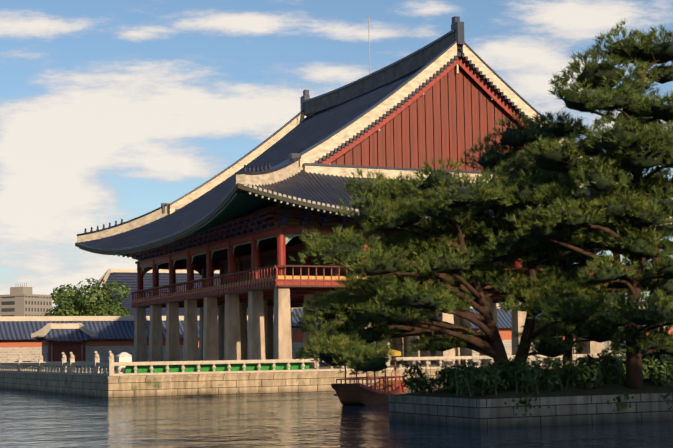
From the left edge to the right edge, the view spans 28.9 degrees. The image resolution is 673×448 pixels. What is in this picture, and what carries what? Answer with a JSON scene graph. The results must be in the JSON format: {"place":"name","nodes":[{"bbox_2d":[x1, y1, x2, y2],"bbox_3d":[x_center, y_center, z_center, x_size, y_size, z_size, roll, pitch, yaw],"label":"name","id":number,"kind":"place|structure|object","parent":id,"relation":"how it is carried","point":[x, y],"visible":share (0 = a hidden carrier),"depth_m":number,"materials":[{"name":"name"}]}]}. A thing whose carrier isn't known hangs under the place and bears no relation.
{"place":"outdoors","nodes":[
{"label":"outdoors","id":0,"kind":"place"},
{"bbox_2d":[0,361,576,399],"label":"platform stone","id":1,"kind":"object","parent":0,"point":[171,386],"visible":0.3,"depth_m":83.86,"materials":[{"name":"beige stone"}]},
{"bbox_2d":[116,352,131,373],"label":"stone stele","id":2,"kind":"object","parent":1,"relation":"on","point":[124,357],"visible":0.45,"depth_m":81.60,"materials":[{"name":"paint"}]},
{"bbox_2d":[125,362,308,372],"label":"green barrier","id":3,"kind":"object","parent":1,"relation":"on","point":[207,367],"visible":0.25,"depth_m":83.30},
{"bbox_2d":[0,351,662,375],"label":"platform railing","id":4,"kind":"object","parent":1,"relation":"on","point":[66,367],"visible":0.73,"depth_m":85.56,"materials":[{"name":"beige stone"}]},
{"bbox_2d":[134,287,664,367],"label":"stone pillars","id":5,"kind":"structure","parent":1,"relation":"on","point":[223,334],"depth_m":99.86,"materials":[{"name":"beige stone"}]},
{"bbox_2d":[131,265,661,307],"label":"balcony railing","id":6,"kind":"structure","parent":5,"relation":"on","point":[300,286],"depth_m":96.46,"materials":[{"name":"red wood"}]},
{"bbox_2d":[137,228,658,297],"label":"pavilion upper storey","id":7,"kind":"object","parent":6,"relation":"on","point":[278,246],"visible":0.33,"depth_m":101.09,"materials":[{"name":"red wood"}]},
{"bbox_2d":[128,203,672,264],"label":"eave brackets","id":8,"kind":"object","parent":7,"relation":"on","point":[274,216],"visible":0.31,"depth_m":90.32,"materials":[{"name":"wood"}]},
{"bbox_2d":[75,183,672,258],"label":"roof eaves","id":9,"kind":"object","parent":8,"relation":"on","point":[240,200],"visible":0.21,"depth_m":86.67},
{"bbox_2d":[76,50,672,250],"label":"pavilion roof tiles","id":10,"kind":"object","parent":9,"relation":"on","point":[308,131],"visible":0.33,"depth_m":106.91,"materials":[{"name":"grey tile"}]},
{"bbox_2d":[77,14,672,242],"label":"roof ridges","id":11,"kind":"object","parent":10,"relation":"on","point":[431,58],"visible":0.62,"depth_m":97.74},
{"bbox_2d":[0,389,672,447],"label":"pond water","id":12,"kind":"structure","parent":0,"point":[45,420],"depth_m":45.22,"materials":[{"name":"grey liquid"}]},
{"bbox_2d":[331,349,406,404],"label":"boat","id":13,"kind":"object","parent":12,"relation":"on","point":[358,393],"visible":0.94,"depth_m":65.23,"materials":[{"name":"brown wood"}]},
{"bbox_2d":[0,0,672,312],"label":"sky","id":14,"kind":"structure","parent":0,"point":[111,111],"materials":[{"name":"blue"}]},
{"bbox_2d":[264,52,577,207],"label":"pavilion gables","id":15,"kind":"object","parent":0,"point":[454,107],"visible":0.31,"depth_m":96.41,"materials":[{"name":"red wood"}]},
{"bbox_2d":[389,382,672,428],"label":"stone retaining wall","id":16,"kind":"structure","parent":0,"point":[575,405],"depth_m":45.29,"materials":[{"name":"grey stone"}]},
{"bbox_2d":[289,158,619,380],"bbox_3d":[4.364,1.954,47.716,11.631,8.801,9.510,2,-6,-24],"label":"pine","id":17,"kind":"object","parent":16,"relation":"on","point":[571,298],"depth_m":47.63,"materials":[{"name":"green plant"}]},
{"bbox_2d":[316,170,594,370],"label":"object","id":18,"kind":"object","parent":16,"relation":"on","point":[429,303],"visible":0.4,"depth_m":47.46,"materials":[{"name":"green plant"}]},
{"bbox_2d":[398,344,672,422],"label":"island undergrowth","id":19,"kind":"object","parent":16,"relation":"on","point":[610,369],"visible":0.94,"depth_m":47.02,"materials":[{"name":"green plant"}]},
{"bbox_2d":[457,110,640,368],"bbox_3d":[8.780,1.092,52.354,6.534,11.128,5.674,2,-6,-24],"label":"slim pine","id":20,"kind":"object","parent":16,"relation":"on","point":[512,154],"depth_m":52.29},
{"bbox_2d":[477,128,624,342],"bbox_3d":[8.825,0.427,52.455,5.235,8.728,4.165,2,-6,-24],"label":"slim pine foliage","id":21,"kind":"object","parent":20,"relation":"attached to","point":[509,138],"visible":0.17,"depth_m":52.09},
{"bbox_2d":[493,18,672,388],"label":"tall pine","id":22,"kind":"object","parent":16,"relation":"on","point":[657,181],"depth_m":45.89,"materials":[{"name":"green plant"}]},
{"label":"ground","id":23,"kind":"structure","parent":0,"visible":0},
{"bbox_2d":[0,283,51,315],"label":"office block","id":24,"kind":"structure","parent":23,"relation":"on","point":[21,301],"depth_m":749.13,"materials":[{"name":"concrete"}]},
{"bbox_2d":[31,323,98,367],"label":"gate","id":25,"kind":"structure","parent":23,"relation":"on","point":[57,339],"depth_m":145.75,"materials":[{"name":"wood"}]},
{"bbox_2d":[42,284,89,315],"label":"tree","id":26,"kind":"object","parent":23,"relation":"on","point":[61,292],"depth_m":203.96,"materials":[{"name":"green plant"}]},
{"bbox_2d":[51,278,131,315],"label":"tree","id":27,"kind":"object","parent":23,"relation":"on","point":[97,301],"depth_m":198.26,"materials":[{"name":"green plant"}]},
{"bbox_2d":[89,299,130,315],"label":"tree","id":28,"kind":"object","parent":23,"relation":"on","point":[120,305],"visible":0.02,"depth_m":215.70,"materials":[{"name":"green plant"}]},
{"bbox_2d":[85,269,273,315],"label":"background building","id":29,"kind":"structure","parent":23,"relation":"on","point":[128,277],"depth_m":230.62,"materials":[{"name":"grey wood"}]},
{"bbox_2d":[0,316,672,369],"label":"perimeter wall","id":30,"kind":"structure","parent":23,"relation":"on","point":[116,335],"depth_m":160.96,"materials":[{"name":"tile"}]},
{"bbox_2d":[273,304,672,363],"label":"wing","id":31,"kind":"structure","parent":23,"relation":"on","point":[504,321],"depth_m":164.95,"materials":[{"name":"beige stone"}]}
]}

